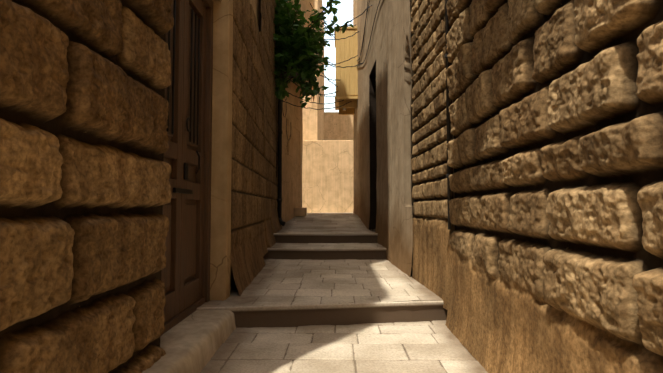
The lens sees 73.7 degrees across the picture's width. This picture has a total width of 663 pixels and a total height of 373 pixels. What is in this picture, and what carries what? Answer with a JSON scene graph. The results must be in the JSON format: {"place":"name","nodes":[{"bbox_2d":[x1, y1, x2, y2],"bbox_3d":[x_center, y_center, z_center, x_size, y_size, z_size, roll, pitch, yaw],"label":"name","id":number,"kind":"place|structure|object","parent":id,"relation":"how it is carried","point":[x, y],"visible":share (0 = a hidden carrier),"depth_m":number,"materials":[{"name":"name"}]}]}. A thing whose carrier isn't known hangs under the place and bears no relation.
{"place":"outdoors","nodes":[
{"label":"outdoors","id":0,"kind":"place"},
{"bbox_2d":[278,57,297,82],"bbox_3d":[-0.806,-2.023,8.001,0.409,0.577,0.340,0,-3,1],"label":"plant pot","id":1,"kind":"object","parent":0,"point":[291,77],"visible":0.08,"depth_m":7.99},
{"bbox_2d":[277,2,302,225],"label":"building facade","id":2,"kind":"structure","parent":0,"point":[294,115],"depth_m":9.70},
{"bbox_2d":[303,0,323,139],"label":"building","id":3,"kind":"structure","parent":0,"point":[313,124],"depth_m":14.14,"materials":[{"name":"beige paint"}]},
{"bbox_2d":[200,259,442,306],"bbox_3d":[-0.014,0.937,4.690,1.950,0.020,3.088,0,-3,1],"label":"pavement step","id":4,"kind":"object","parent":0,"point":[275,282],"visible":0.85,"depth_m":4.04,"materials":[{"name":"stone"}]},
{"bbox_2d":[197,301,447,327],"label":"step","id":5,"kind":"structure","parent":4,"relation":"attached to","point":[321,314],"depth_m":3.27,"materials":[{"name":"stone"}]},
{"bbox_2d":[263,248,386,259],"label":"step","id":6,"kind":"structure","parent":4,"relation":"on","point":[328,253],"depth_m":6.08,"materials":[{"name":"stone"}]},
{"bbox_2d":[353,0,415,276],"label":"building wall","id":7,"kind":"structure","parent":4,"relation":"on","point":[384,184],"depth_m":6.27,"materials":[{"name":"beige paint"}]},
{"bbox_2d":[334,26,357,114],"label":"balcony","id":8,"kind":"structure","parent":7,"relation":"attached to","point":[347,77],"depth_m":10.68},
{"bbox_2d":[353,8,353,190],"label":"end wall","id":9,"kind":"structure","parent":7,"relation":"attached to","point":[353,132],"depth_m":11.82,"materials":[{"name":"beige paint"}]},
{"bbox_2d":[307,212,352,214],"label":"pavement","id":10,"kind":"structure","parent":0,"point":[330,213],"depth_m":11.65,"materials":[{"name":"stone"}]},
{"bbox_2d":[322,0,352,111],"label":"sky","id":11,"kind":"structure","parent":0,"point":[344,13],"materials":[{"name":"white"}]},
{"bbox_2d":[200,320,487,372],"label":"pavement","id":12,"kind":"structure","parent":0,"point":[436,346],"depth_m":2.65,"materials":[{"name":"stone"}]},
{"bbox_2d":[411,0,453,309],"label":"small wall stones","id":13,"kind":"object","parent":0,"point":[431,240],"depth_m":3.84,"materials":[{"name":"beige stone"}]},
{"label":"ground","id":14,"kind":"structure","parent":0,"visible":0},
{"bbox_2d":[230,0,261,288],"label":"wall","id":15,"kind":"structure","parent":14,"relation":"on","point":[256,4],"depth_m":5.53,"materials":[{"name":"brown stone"}]},
{"bbox_2d":[161,0,213,335],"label":"wooden door","id":16,"kind":"structure","parent":15,"relation":"attached to","point":[185,275],"depth_m":3.08,"materials":[{"name":"brown wood"}]},
{"bbox_2d":[210,0,232,300],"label":"door jamb","id":17,"kind":"structure","parent":15,"relation":"attached to","point":[220,245],"depth_m":3.47,"materials":[{"name":"beige stone"}]},
{"bbox_2d":[230,0,265,295],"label":"stone wall","id":18,"kind":"structure","parent":15,"relation":"attached to","point":[248,264],"depth_m":4.35,"materials":[{"name":"stone"}]},
{"bbox_2d":[258,0,281,255],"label":"stone wall","id":19,"kind":"structure","parent":15,"relation":"attached to","point":[269,223],"depth_m":6.60,"materials":[{"name":"stone"}]},
{"bbox_2d":[277,46,284,225],"bbox_3d":[-0.972,-1.445,8.470,0.215,4.387,0.101,-1,-3,23],"label":"drain pipe","id":20,"kind":"object","parent":19,"relation":"attached to","point":[279,186],"visible":0.48,"depth_m":8.40,"materials":[{"name":"black metal"}]},
{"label":"tall wall","id":21,"kind":"structure","parent":15,"relation":"attached to"},
{"bbox_2d":[0,0,108,372],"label":"rock wall","id":22,"kind":"structure","parent":21,"relation":"attached to","point":[54,87],"depth_m":1.32,"materials":[{"name":"stone"}]},
{"bbox_2d":[79,0,173,372],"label":"rock wall","id":23,"kind":"structure","parent":21,"relation":"attached to","point":[125,303],"depth_m":1.88,"materials":[{"name":"stone"}]},
{"bbox_2d":[284,117,298,211],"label":"building","id":24,"kind":"structure","parent":14,"relation":"on","point":[296,171],"depth_m":10.30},
{"bbox_2d":[288,0,314,90],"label":"wall","id":25,"kind":"structure","parent":24,"relation":"attached to","point":[305,5],"depth_m":10.13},
{"bbox_2d":[273,0,353,107],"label":"plant","id":26,"kind":"object","parent":24,"relation":"attached to","point":[286,52],"depth_m":7.71,"materials":[{"name":"green plant"}]},
{"bbox_2d":[276,0,380,176],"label":"overhead wires","id":27,"kind":"object","parent":24,"relation":"attached to","point":[357,65],"visible":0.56,"depth_m":9.17,"materials":[{"name":"black rubber"}]},
{"bbox_2d":[277,215,374,233],"bbox_3d":[-0.133,0.712,8.763,2.050,0.253,3.600,0,-3,1],"label":"pavement step","id":28,"kind":"object","parent":14,"relation":"on","point":[327,224],"visible":0.83,"depth_m":8.83,"materials":[{"name":"stone"}]},
{"bbox_2d":[294,207,306,215],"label":"stone block","id":29,"kind":"structure","parent":28,"relation":"on","point":[300,211],"depth_m":9.98,"materials":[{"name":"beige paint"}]},
{"bbox_2d":[302,140,353,233],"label":"cross wall","id":30,"kind":"structure","parent":14,"relation":"on","point":[327,176],"depth_m":13.52,"materials":[{"name":"paint"}]},
{"bbox_2d":[271,243,384,247],"bbox_3d":[-0.066,0.878,6.593,1.950,0.017,1.044,0,-3,1],"label":"pavement step","id":31,"kind":"object","parent":14,"relation":"on","point":[326,245],"visible":0.65,"depth_m":6.56,"materials":[{"name":"stone"}]},
{"bbox_2d":[273,233,377,242],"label":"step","id":32,"kind":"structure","parent":31,"relation":"on","point":[323,238],"depth_m":6.97,"materials":[{"name":"stone"}]},
{"bbox_2d":[324,112,352,139],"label":"building","id":33,"kind":"structure","parent":14,"relation":"on","point":[337,126],"depth_m":20.13,"materials":[{"name":"paint"}]},
{"bbox_2d":[410,0,454,266],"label":"wall","id":34,"kind":"structure","parent":14,"relation":"on","point":[413,215],"depth_m":6.07,"materials":[{"name":"beige paint"}]},
{"bbox_2d":[444,0,450,229],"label":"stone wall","id":35,"kind":"structure","parent":34,"relation":"attached to","point":[448,120],"depth_m":3.29,"materials":[{"name":"brown stone"}]},
{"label":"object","id":36,"kind":"structure","parent":0,"visible":0},
{"bbox_2d":[142,306,235,372],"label":"doorstep","id":37,"kind":"object","parent":36,"relation":"on","point":[193,341],"depth_m":2.50,"materials":[{"name":"stone"}]},
{"bbox_2d":[547,0,662,372],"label":"rock wall","id":38,"kind":"structure","parent":36,"relation":"on","point":[605,111],"depth_m":1.33,"materials":[{"name":"stone"}]},
{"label":"wall","id":39,"kind":"structure","parent":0},
{"bbox_2d":[445,0,493,362],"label":"rock wall","id":40,"kind":"structure","parent":39,"relation":"attached to","point":[468,161],"depth_m":2.80,"materials":[{"name":"stone"}]},
{"bbox_2d":[476,0,567,372],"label":"rock wall","id":41,"kind":"structure","parent":39,"relation":"attached to","point":[524,181],"depth_m":2.00,"materials":[{"name":"stone"}]}
]}

